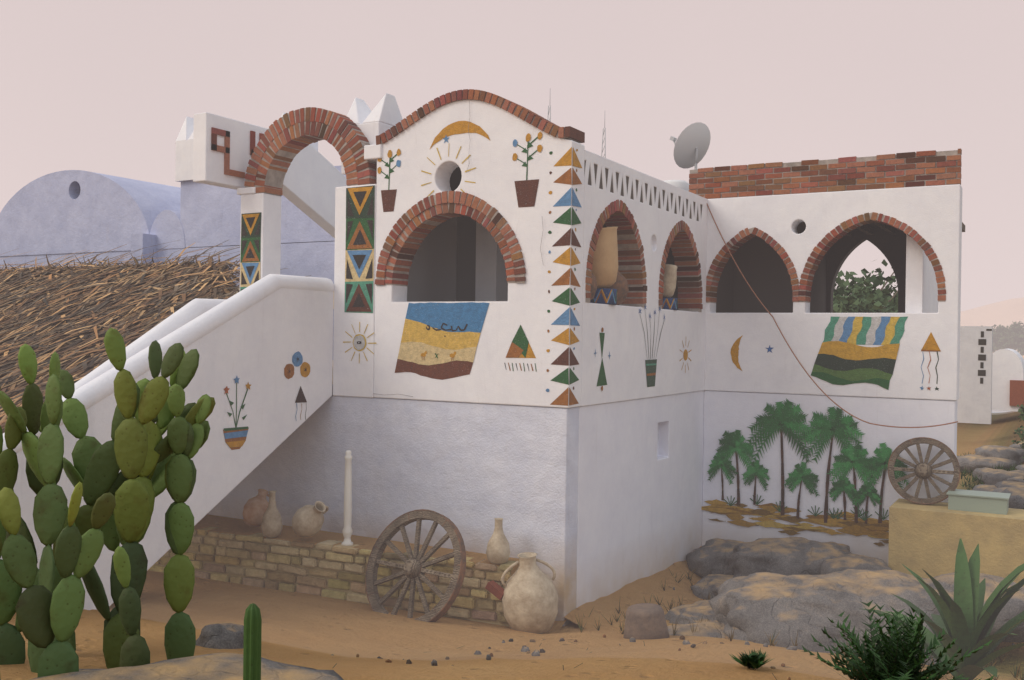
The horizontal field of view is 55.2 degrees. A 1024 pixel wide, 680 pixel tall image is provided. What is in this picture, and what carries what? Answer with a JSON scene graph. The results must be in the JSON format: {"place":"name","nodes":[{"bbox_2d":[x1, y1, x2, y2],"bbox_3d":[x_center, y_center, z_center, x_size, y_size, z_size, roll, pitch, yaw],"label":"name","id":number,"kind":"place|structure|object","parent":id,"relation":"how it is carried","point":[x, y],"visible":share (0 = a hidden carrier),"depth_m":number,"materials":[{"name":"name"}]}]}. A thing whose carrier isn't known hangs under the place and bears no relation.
{"place":"outdoors","nodes":[
{"label":"outdoors","id":0,"kind":"place"},
{"bbox_2d":[180,166,345,247],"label":"background wall","id":1,"kind":"structure","parent":0,"point":[210,215],"depth_m":16.41,"materials":[{"name":"paint"}]},
{"bbox_2d":[175,116,193,181],"bbox_3d":[-5.415,-3.302,16.950,0.550,1.150,0.550,1,0,29],"label":"finial","id":2,"kind":"object","parent":1,"relation":"on","point":[184,157],"visible":0.31,"depth_m":16.77,"materials":[{"name":"white paint"}]},
{"bbox_2d":[0,351,1023,679],"bbox_3d":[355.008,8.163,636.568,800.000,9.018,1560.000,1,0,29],"label":"ground","id":3,"kind":"structure","parent":0,"point":[314,631],"depth_m":7.86,"materials":[{"name":"beige sand"}]},
{"bbox_2d":[0,328,215,676],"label":"prickly pear cactus","id":4,"kind":"object","parent":3,"relation":"on","point":[148,460],"visible":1,"depth_m":5.84,"materials":[{"name":"green plant"}]},
{"bbox_2d":[62,298,226,397],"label":"stair parapet","id":5,"kind":"structure","parent":3,"relation":"on","point":[189,312],"depth_m":10.67,"materials":[{"name":"white paint"}]},
{"bbox_2d":[0,274,333,609],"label":"stair parapet","id":6,"kind":"structure","parent":3,"relation":"on","point":[258,334],"depth_m":10.06,"materials":[{"name":"white paint"}]},
{"bbox_2d":[0,241,334,337],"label":"background wall","id":7,"kind":"structure","parent":3,"relation":"on","point":[314,259],"depth_m":16.21,"materials":[{"name":"white paint"}]},
{"bbox_2d":[0,170,180,255],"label":"vault","id":8,"kind":"object","parent":7,"relation":"on","point":[68,211],"visible":0.48,"depth_m":18.27,"materials":[{"name":"purple paint"}]},
{"bbox_2d":[131,233,156,264],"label":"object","id":9,"kind":"structure","parent":7,"relation":"attached to","point":[141,241],"depth_m":17.01,"materials":[{"name":"paint"}]},
{"bbox_2d":[150,210,184,248],"bbox_3d":[-4.044,-1.914,20.530,0.920,0.680,8.010,1,0,29],"label":"vault","id":10,"kind":"object","parent":7,"relation":"on","point":[167,227],"visible":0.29,"depth_m":17.02,"materials":[{"name":"purple paint"}]},
{"bbox_2d":[30,653,343,679],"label":"rock slab","id":11,"kind":"object","parent":3,"relation":"on","point":[220,666],"visible":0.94,"depth_m":5.16,"materials":[{"name":"stone"}]},
{"bbox_2d":[196,623,243,648],"bbox_3d":[-2.050,2.165,6.896,0.449,0.350,0.430,1,0,18],"label":"rock","id":12,"kind":"object","parent":3,"relation":"on","point":[223,636],"visible":0.3,"depth_m":6.79,"materials":[{"name":"stone"}]},
{"bbox_2d":[243,603,261,679],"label":"column cactus","id":13,"kind":"object","parent":3,"relation":"on","point":[252,645],"depth_m":4.88,"materials":[{"name":"green plant"}]},
{"bbox_2d":[148,526,515,626],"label":"block wall","id":14,"kind":"structure","parent":3,"relation":"on","point":[232,555],"depth_m":10.70,"materials":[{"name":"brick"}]},
{"bbox_2d":[341,450,352,545],"bbox_3d":[-1.793,1.723,10.702,0.128,1.036,0.128,1,0,29],"label":"turned post","id":15,"kind":"object","parent":14,"relation":"on","point":[347,530],"visible":1,"depth_m":10.67,"materials":[{"name":"white"}]},
{"bbox_2d":[194,514,518,574],"bbox_3d":[-3.838,2.613,11.733,8.550,0.810,1.294,1,0,29],"label":"bench top","id":16,"kind":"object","parent":14,"relation":"on","point":[235,526],"visible":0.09,"depth_m":11.10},
{"bbox_2d":[243,489,268,526],"bbox_3d":[-2.948,1.958,11.421,0.346,0.430,0.310,11,-38,-1],"label":"clay jar","id":17,"kind":"object","parent":16,"relation":"on","point":[255,509],"visible":0.74,"depth_m":11.28,"materials":[{"name":"brown ceramic"}]},
{"bbox_2d":[261,491,282,537],"bbox_3d":[-2.710,1.967,11.059,0.240,0.520,0.240,1,0,29],"label":"clay vase","id":18,"kind":"object","parent":16,"relation":"on","point":[271,525],"visible":1,"depth_m":10.99,"materials":[{"name":"ceramic"}]},
{"bbox_2d":[292,501,328,536],"bbox_3d":[-2.208,1.959,10.782,0.464,0.335,0.373,-48,-22,29],"label":"clay jug","id":19,"kind":"object","parent":16,"relation":"on","point":[307,520],"visible":1,"depth_m":10.67,"materials":[{"name":"ceramic"}]},
{"bbox_2d":[486,518,509,564],"bbox_3d":[-0.138,2.042,9.960,0.250,0.450,0.250,1,0,29],"label":"vase on wall","id":20,"kind":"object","parent":16,"relation":"on","point":[498,550],"visible":1,"depth_m":9.88,"materials":[{"name":"ceramic"}]},
{"bbox_2d":[485,580,503,599],"bbox_3d":[-0.153,2.478,9.702,0.209,0.157,0.100,1,0,29],"label":"loose brick","id":21,"kind":"object","parent":14,"relation":"on","point":[494,588],"visible":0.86,"depth_m":9.67,"materials":[{"name":"brick"}]},
{"bbox_2d":[365,509,465,621],"bbox_3d":[-0.977,2.297,9.825,1.200,1.200,0.222,1,-23,36],"label":"cart wheel","id":22,"kind":"object","parent":3,"relation":"on","point":[413,567],"visible":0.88,"depth_m":9.79,"materials":[{"name":"brown wood"}]},
{"bbox_2d":[332,384,705,607],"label":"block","id":23,"kind":"structure","parent":3,"relation":"on","point":[640,488],"depth_m":11.53,"materials":[{"name":"white paint"}]},
{"bbox_2d":[193,112,346,237],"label":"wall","id":24,"kind":"structure","parent":23,"relation":"on","point":[314,178],"depth_m":12.43,"materials":[{"name":"white paint"}]},
{"bbox_2d":[211,127,263,177],"bbox_3d":[-3.337,-2.337,12.204,0.030,0.640,1.070,1,0,29],"label":"block inlay","id":25,"kind":"object","parent":24,"relation":"attached to","point":[225,149],"visible":0.71,"depth_m":11.93,"materials":[{"name":"brick"}]},
{"bbox_2d":[208,394,578,625],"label":"lower wall","id":26,"kind":"structure","parent":23,"relation":"attached to","point":[471,471],"depth_m":10.65,"materials":[{"name":"white paint"}]},
{"bbox_2d":[240,193,280,278],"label":"gate pillar","id":27,"kind":"structure","parent":26,"relation":"on","point":[268,206],"depth_m":12.03,"materials":[{"name":"white paint"}]},
{"bbox_2d":[333,184,376,397],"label":"gate pillar","id":28,"kind":"structure","parent":26,"relation":"on","point":[354,377],"depth_m":11.28,"materials":[{"name":"white paint"}]},
{"bbox_2d":[245,108,376,187],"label":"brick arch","id":29,"kind":"structure","parent":28,"relation":"on","point":[354,153],"depth_m":11.40,"materials":[{"name":"red brick"}]},
{"bbox_2d":[255,121,357,194],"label":"gate arch","id":30,"kind":"structure","parent":29,"relation":"attached to","point":[299,145],"depth_m":11.74,"materials":[{"name":"brick"}]},
{"bbox_2d":[255,122,357,195],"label":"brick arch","id":31,"kind":"structure","parent":30,"relation":"on","point":[274,178],"depth_m":11.92,"materials":[{"name":"red brick"}]},
{"bbox_2d":[244,107,376,186],"bbox_3d":[-2.379,-2.269,11.736,1.949,0.969,0.330,1,0,29],"label":"gate arch","id":32,"kind":"object","parent":29,"relation":"attached to","point":[347,139],"visible":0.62,"depth_m":11.46,"materials":[{"name":"brick"}]},
{"bbox_2d":[374,100,584,407],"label":"wall","id":33,"kind":"structure","parent":26,"relation":"on","point":[494,175],"depth_m":10.28,"materials":[{"name":"white paint"}]},
{"bbox_2d":[364,144,381,161],"bbox_3d":[-1.500,-2.128,11.210,0.240,0.162,0.330,1,0,29],"label":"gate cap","id":34,"kind":"object","parent":33,"relation":"attached to","point":[373,153],"visible":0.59,"depth_m":11.06,"materials":[{"name":"white paint"}]},
{"bbox_2d":[375,191,525,284],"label":"brick arch","id":35,"kind":"structure","parent":33,"relation":"attached to","point":[450,213],"depth_m":10.82,"materials":[{"name":"brick"}]},
{"bbox_2d":[376,192,524,285],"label":"arch mortar","id":36,"kind":"structure","parent":35,"relation":"attached to","point":[428,222],"depth_m":10.88,"materials":[{"name":"brown concrete"}]},
{"bbox_2d":[376,89,584,144],"bbox_3d":[-0.385,-2.362,10.598,2.376,0.606,0.324,1,0,29],"label":"brick coping","id":37,"kind":"object","parent":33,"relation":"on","point":[568,138],"visible":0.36,"depth_m":10.29,"materials":[{"name":"red brick"}]},
{"bbox_2d":[223,101,939,545],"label":"wall paintings","id":38,"kind":"object","parent":33,"relation":"attached to","point":[435,335],"visible":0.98,"depth_m":12.07,"materials":[{"name":"paint"}]},
{"bbox_2d":[581,150,706,405],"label":"wall","id":39,"kind":"structure","parent":23,"relation":"on","point":[625,339],"depth_m":11.58,"materials":[{"name":"white paint"}]},
{"bbox_2d":[590,288,616,304],"bbox_3d":[0.991,-0.480,10.847,0.346,0.172,0.346,1,0,29],"label":"stand","id":40,"kind":"object","parent":39,"relation":"on","point":[605,296],"visible":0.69,"depth_m":10.69,"materials":[{"name":"paint"}]},
{"bbox_2d":[591,227,617,287],"bbox_3d":[0.942,-0.887,10.838,0.570,0.640,0.570,-8,2,29],"label":"jar","id":41,"kind":"object","parent":40,"relation":"on","point":[604,270],"visible":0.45,"depth_m":10.64,"materials":[{"name":"ceramic"}]},
{"bbox_2d":[585,199,646,303],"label":"arch","id":42,"kind":"structure","parent":39,"relation":"attached to","point":[624,229],"depth_m":11.31,"materials":[{"name":"brick"}]},
{"bbox_2d":[585,201,645,306],"bbox_3d":[1.058,-0.974,10.983,0.300,1.167,1.678,1,0,29],"label":"arch mortar","id":43,"kind":"object","parent":42,"relation":"attached to","point":[622,247],"visible":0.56,"depth_m":11.51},
{"bbox_2d":[608,271,628,304],"bbox_3d":[1.136,-0.619,11.282,0.420,0.450,0.420,1,0,29],"label":"round jar","id":44,"kind":"object","parent":39,"relation":"on","point":[620,284],"visible":0.19,"depth_m":11.13,"materials":[{"name":"ceramic"}]},
{"bbox_2d":[584,160,701,220],"bbox_3d":[1.621,-1.736,11.770,0.092,0.250,3.848,1,0,29],"label":"parapet frieze","id":45,"kind":"object","parent":39,"relation":"attached to","point":[622,192],"visible":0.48,"depth_m":11.39,"materials":[{"name":"grey"}]},
{"bbox_2d":[662,298,677,309],"bbox_3d":[1.976,-0.464,12.587,0.306,0.152,0.306,1,0,29],"label":"stand","id":46,"kind":"object","parent":39,"relation":"on","point":[670,303],"visible":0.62,"depth_m":12.45,"materials":[{"name":"paint"}]},
{"bbox_2d":[662,264,676,297],"bbox_3d":[2.006,-0.754,12.588,0.216,0.423,0.216,8,0,29],"label":"jar","id":47,"kind":"object","parent":46,"relation":"on","point":[670,277],"visible":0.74,"depth_m":12.50,"materials":[{"name":"ceramic"}]},
{"bbox_2d":[658,220,702,308],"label":"arch","id":48,"kind":"structure","parent":39,"relation":"attached to","point":[682,238],"depth_m":13.24,"materials":[{"name":"brick"}]},
{"bbox_2d":[659,223,701,311],"bbox_3d":[2.077,-0.968,12.784,0.300,1.166,1.618,1,0,29],"label":"arch mortar","id":49,"kind":"object","parent":48,"relation":"attached to","point":[689,309],"visible":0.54,"depth_m":13.31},
{"bbox_2d":[703,196,957,427],"bbox_3d":[3.898,-0.463,12.505,3.280,3.036,0.665,1,0,29],"label":"draped cable","id":50,"kind":"object","parent":39,"relation":"attached to","point":[799,361],"visible":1,"depth_m":12.66,"materials":[{"name":"brown plastic"}]},
{"bbox_3d":[0.262,0.661,12.680,2.698,0.020,3.976,1,0,29],"label":"floor","id":51,"kind":"object","parent":23,"relation":"on","visible":0},
{"bbox_2d":[407,217,456,301],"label":"room wall","id":52,"kind":"structure","parent":51,"relation":"on","point":[432,275],"depth_m":12.85,"materials":[{"name":"white paint"}]},
{"bbox_2d":[456,216,475,300],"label":"back wall","id":53,"kind":"structure","parent":51,"relation":"on","point":[466,259],"depth_m":13.20,"materials":[{"name":"grey paint"}]},
{"bbox_2d":[475,221,507,300],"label":"room pier","id":54,"kind":"structure","parent":51,"relation":"on","point":[491,283],"depth_m":12.12,"materials":[{"name":"white paint"}]},
{"bbox_2d":[450,167,461,190],"bbox_3d":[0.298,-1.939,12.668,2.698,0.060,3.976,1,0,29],"label":"round window","id":55,"kind":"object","parent":54,"relation":"on","point":[455,177],"depth_m":11.63,"materials":[{"name":"grey"}]},
{"bbox_2d":[341,93,402,174],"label":"roof finials","id":56,"kind":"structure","parent":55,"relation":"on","point":[383,115],"depth_m":11.45,"materials":[{"name":"white paint"}]},
{"bbox_2d":[603,223,677,309],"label":"room wall","id":57,"kind":"structure","parent":51,"relation":"on","point":[670,259],"depth_m":13.55,"materials":[{"name":"grey paint"}]},
{"bbox_2d":[501,552,557,633],"bbox_3d":[0.174,2.505,9.667,0.560,0.780,0.560,-3,3,7],"label":"amphora","id":58,"kind":"object","parent":3,"relation":"on","point":[530,600],"visible":0.98,"depth_m":9.49,"materials":[{"name":"ceramic"}]},
{"bbox_2d":[333,634,790,679],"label":"sand debris","id":59,"kind":"object","parent":3,"relation":"on","point":[682,637],"visible":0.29,"depth_m":6.89,"materials":[{"name":"stone"}]},
{"bbox_2d":[565,546,701,628],"bbox_3d":[1.743,2.942,11.662,0.384,0.314,4.280,1,0,29],"label":"sand mound","id":60,"kind":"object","parent":3,"relation":"on","point":[626,596],"depth_m":11.06,"materials":[{"name":"beige sand"}]},
{"bbox_2d":[623,603,669,639],"bbox_3d":[1.177,2.503,8.620,0.420,0.310,0.414,-3,1,29],"label":"rock","id":61,"kind":"object","parent":3,"relation":"on","point":[645,621],"visible":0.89,"depth_m":8.48,"materials":[{"name":"stone"}]},
{"bbox_2d":[332,587,1014,665],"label":"scattered pebbles","id":62,"kind":"object","parent":3,"relation":"on","point":[534,653],"visible":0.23,"depth_m":7.75,"materials":[{"name":"stone"}]},
{"bbox_2d":[665,600,717,623],"bbox_3d":[2.128,2.962,10.097,1.211,0.440,0.980,1,0,18],"label":"rock","id":63,"kind":"object","parent":3,"relation":"on","point":[685,613],"visible":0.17,"depth_m":10.07,"materials":[{"name":"stone"}]},
{"bbox_2d":[667,621,729,638],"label":"rock","id":64,"kind":"object","parent":3,"relation":"on","point":[706,629],"visible":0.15,"depth_m":8.96,"materials":[{"name":"stone"}]},
{"bbox_2d":[691,574,732,599],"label":"rock","id":65,"kind":"object","parent":3,"relation":"on","point":[710,584],"visible":0.29,"depth_m":11.67,"materials":[{"name":"stone"}]},
{"bbox_2d":[686,538,742,577],"bbox_3d":[2.834,2.870,12.886,1.115,0.461,1.045,1,0,24],"label":"rock","id":66,"kind":"object","parent":3,"relation":"on","point":[713,555],"visible":0.33,"depth_m":12.62,"materials":[{"name":"stone"}]},
{"bbox_2d":[723,623,748,640],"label":"rock","id":67,"kind":"object","parent":3,"relation":"on","point":[739,634],"visible":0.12,"depth_m":8.76,"materials":[{"name":"stone"}]},
{"bbox_2d":[729,648,772,669],"bbox_3d":[1.374,1.827,5.598,0.235,0.111,0.247,1,0,-35],"label":"weed plant","id":68,"kind":"object","parent":3,"relation":"on","point":[753,660],"visible":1,"depth_m":5.59,"materials":[{"name":"green plant"}]},
{"bbox_2d":[726,537,850,577],"bbox_3d":[3.495,2.737,12.251,1.796,0.538,1.195,1,0,-11],"label":"rock","id":69,"kind":"object","parent":3,"relation":"on","point":[787,556],"visible":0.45,"depth_m":11.90,"materials":[{"name":"stone"}]},
{"bbox_2d":[576,452,1023,679],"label":"dry grass tufts","id":70,"kind":"object","parent":3,"relation":"on","point":[1015,675],"visible":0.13,"depth_m":9.73,"materials":[{"name":"plant"}]},
{"bbox_2d":[708,569,939,664],"bbox_3d":[3.255,2.610,9.254,2.714,0.804,1.796,1,0,7],"label":"rock","id":71,"kind":"object","parent":3,"relation":"on","point":[756,607],"visible":0.54,"depth_m":8.84,"materials":[{"name":"stone"}]},
{"bbox_2d":[702,390,957,564],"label":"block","id":72,"kind":"structure","parent":3,"relation":"on","point":[728,411],"depth_m":12.87,"materials":[{"name":"white paint"}]},
{"bbox_2d":[705,184,962,400],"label":"wall","id":73,"kind":"structure","parent":72,"relation":"on","point":[931,216],"depth_m":12.87,"materials":[{"name":"white paint"}]},
{"bbox_2d":[706,227,798,301],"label":"arch","id":74,"kind":"structure","parent":73,"relation":"attached to","point":[742,240],"depth_m":13.41,"materials":[{"name":"brick"}]},
{"bbox_2d":[706,227,798,302],"bbox_3d":[3.314,-1.018,13.413,1.308,1.017,0.300,1,0,29],"label":"arch mortar","id":75,"kind":"object","parent":74,"relation":"attached to","point":[732,244],"visible":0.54,"depth_m":13.45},
{"bbox_2d":[689,150,960,198],"bbox_3d":[4.021,-2.150,12.925,3.470,0.423,0.088,1,0,29],"label":"parapet mortar","id":76,"kind":"object","parent":73,"relation":"on","point":[873,158],"visible":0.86,"depth_m":12.78,"materials":[{"name":"brown concrete"}]},
{"bbox_2d":[689,149,961,198],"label":"parapet bricks","id":77,"kind":"object","parent":73,"relation":"on","point":[842,180],"visible":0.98,"depth_m":12.78,"materials":[{"name":"red brick"}]},
{"bbox_2d":[798,212,945,301],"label":"arch","id":78,"kind":"structure","parent":73,"relation":"attached to","point":[835,234],"depth_m":12.66,"materials":[{"name":"brick"}]},
{"bbox_2d":[799,212,945,302],"bbox_3d":[4.655,-1.059,12.655,1.788,1.142,0.300,1,0,29],"label":"arch mortar","id":79,"kind":"object","parent":78,"relation":"attached to","point":[870,215],"visible":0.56,"depth_m":12.63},
{"bbox_2d":[820,553,891,574],"bbox_3d":[4.064,2.763,11.520,1.016,0.445,0.843,1,0,-14],"label":"rock","id":80,"kind":"object","parent":3,"relation":"on","point":[849,561],"visible":0.33,"depth_m":11.34,"materials":[{"name":"stone"}]},
{"bbox_2d":[833,277,897,312],"bbox_3d":[12.804,1.602,36.724,6.232,7.951,6.634,1,0,-23],"label":"bush","id":81,"kind":"object","parent":3,"relation":"on","point":[862,303],"visible":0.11,"depth_m":34.51,"materials":[{"name":"green plant"}]},
{"bbox_2d":[833,259,897,312],"bbox_3d":[13.921,1.282,40.752,8.724,8.986,8.251,1,0,29],"label":"tree","id":82,"kind":"object","parent":3,"relation":"on","point":[876,280],"visible":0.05,"depth_m":38.91,"materials":[{"name":"green plant"}]},
{"bbox_2d":[801,600,993,679],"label":"shrub","id":83,"kind":"object","parent":3,"relation":"on","point":[894,657],"visible":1,"depth_m":4.86,"materials":[{"name":"green plant"}]},
{"bbox_2d":[858,539,1023,679],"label":"agave plant","id":84,"kind":"object","parent":3,"relation":"on","point":[966,618],"visible":0.88,"depth_m":6.00,"materials":[{"name":"green plant"}]},
{"bbox_2d":[888,498,1023,585],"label":"wall","id":85,"kind":"structure","parent":3,"relation":"on","point":[926,538],"depth_m":11.37,"materials":[{"name":"paint"}]},
{"bbox_2d":[888,437,959,504],"bbox_3d":[5.037,1.601,11.986,0.820,0.820,0.222,1,-14,27],"label":"cart wheel","id":86,"kind":"object","parent":85,"relation":"on","point":[922,471],"visible":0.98,"depth_m":11.95,"materials":[{"name":"brown wood"}]},
{"bbox_2d":[946,489,1010,514],"bbox_3d":[5.528,1.913,11.603,0.660,0.192,0.440,1,0,29],"label":"metal box","id":87,"kind":"object","parent":85,"relation":"on","point":[979,501],"visible":0.89,"depth_m":11.45,"materials":[{"name":"green"}]},
{"bbox_2d":[917,572,1023,642],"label":"rock","id":88,"kind":"object","parent":3,"relation":"on","point":[1013,607],"visible":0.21,"depth_m":8.95,"materials":[{"name":"stone"}]},
{"bbox_2d":[957,326,992,423],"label":"wall","id":89,"kind":"structure","parent":3,"relation":"on","point":[974,403],"depth_m":27.99,"materials":[{"name":"grey paint"}]},
{"bbox_2d":[978,329,991,383],"bbox_3d":[13.450,0.464,27.858,0.340,1.560,0.008,1,0,29],"label":"painted wall decoration","id":90,"kind":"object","parent":89,"relation":"attached to","point":[981,357],"depth_m":27.89,"materials":[{"name":"grey paint"}]},
{"bbox_2d":[957,454,1018,472],"bbox_3d":[10.414,2.738,21.879,1.337,0.327,1.828,1,0,-21],"label":"rock","id":91,"kind":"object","parent":3,"relation":"on","point":[971,462],"depth_m":21.34,"materials":[{"name":"stone"}]},
{"bbox_2d":[972,467,1006,481],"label":"rock","id":92,"kind":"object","parent":3,"relation":"on","point":[982,472],"depth_m":19.70,"materials":[{"name":"stone"}]},
{"bbox_2d":[974,445,1023,464],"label":"rock","id":93,"kind":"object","parent":3,"relation":"on","point":[1010,453],"depth_m":21.87,"materials":[{"name":"stone"}]},
{"bbox_2d":[983,470,1023,484],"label":"rock","id":94,"kind":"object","parent":3,"relation":"on","point":[993,478],"depth_m":18.42,"materials":[{"name":"stone"}]},
{"bbox_2d":[991,487,1023,508],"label":"rock","id":95,"kind":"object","parent":3,"relation":"on","point":[1016,499],"depth_m":16.39,"materials":[{"name":"stone"}]},
{"bbox_2d":[992,348,1023,410],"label":"white vault hut","id":96,"kind":"object","parent":3,"relation":"on","point":[1007,365],"visible":0.7,"depth_m":34.78,"materials":[{"name":"paint"}]},
{"bbox_2d":[993,321,1023,355],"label":"tree","id":97,"kind":"object","parent":3,"relation":"on","point":[1011,336],"visible":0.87,"depth_m":263.87,"materials":[{"name":"plant"}]},
{"bbox_2d":[994,481,1023,487],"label":"rock","id":98,"kind":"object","parent":3,"relation":"on","point":[1008,484],"depth_m":17.67,"materials":[{"name":"stone"}]},
{"bbox_2d":[1009,380,1023,405],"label":"door","id":99,"kind":"structure","parent":3,"relation":"on","point":[1016,392],"depth_m":34.47,"materials":[{"name":"red wood"}]},
{"bbox_2d":[0,0,1023,310],"label":"sky","id":100,"kind":"structure","parent":0,"point":[108,87],"materials":[{"name":"pink"}]},
{"bbox_2d":[673,122,710,168],"bbox_3d":[2.752,-2.966,14.948,0.350,0.654,0.737,1,0,55],"label":"satellite dish","id":101,"kind":"object","parent":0,"point":[691,138],"visible":0.98,"depth_m":14.85,"materials":[{"name":"grey metal"}]},
{"bbox_2d":[716,254,733,312],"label":"room wall","id":102,"kind":"structure","parent":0,"point":[725,297],"depth_m":14.73,"materials":[{"name":"white paint"}]},
{"bbox_2d":[826,228,905,312],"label":"room back wall","id":103,"kind":"structure","parent":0,"point":[891,248],"depth_m":16.02,"materials":[{"name":"white paint"}]},
{"bbox_2d":[799,222,964,235],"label":"room beams","id":104,"kind":"structure","parent":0,"point":[869,230],"depth_m":15.35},
{"bbox_2d":[905,234,937,312],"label":"room wall","id":105,"kind":"structure","parent":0,"point":[921,291],"depth_m":12.58,"materials":[{"name":"white paint"}]},
{"bbox_2d":[960,298,1023,350],"bbox_3d":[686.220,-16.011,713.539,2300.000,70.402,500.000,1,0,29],"label":"dune terrain","id":106,"kind":"structure","parent":0,"point":[1004,313],"depth_m":744.92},
{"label":"room floor","id":107,"kind":"structure","parent":0,"visible":0},
{"bbox_2d":[733,224,826,312],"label":"wall","id":108,"kind":"structure","parent":107,"relation":"on","point":[760,263],"depth_m":14.88,"materials":[{"name":"white paint"}]},
{"bbox_2d":[664,180,688,190],"bbox_3d":[2.359,-2.142,14.272,0.440,0.350,0.440,1,0,29],"label":"roof tank","id":109,"kind":"object","parent":108,"relation":"on","point":[682,184],"visible":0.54,"depth_m":14.08,"materials":[{"name":"white"}]},
{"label":"shed posts","id":110,"kind":"object","parent":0,"visible":0},
{"bbox_2d":[0,240,310,432],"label":"thatch strands","id":111,"kind":"object","parent":110,"relation":"on","point":[129,302],"visible":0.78,"depth_m":13.21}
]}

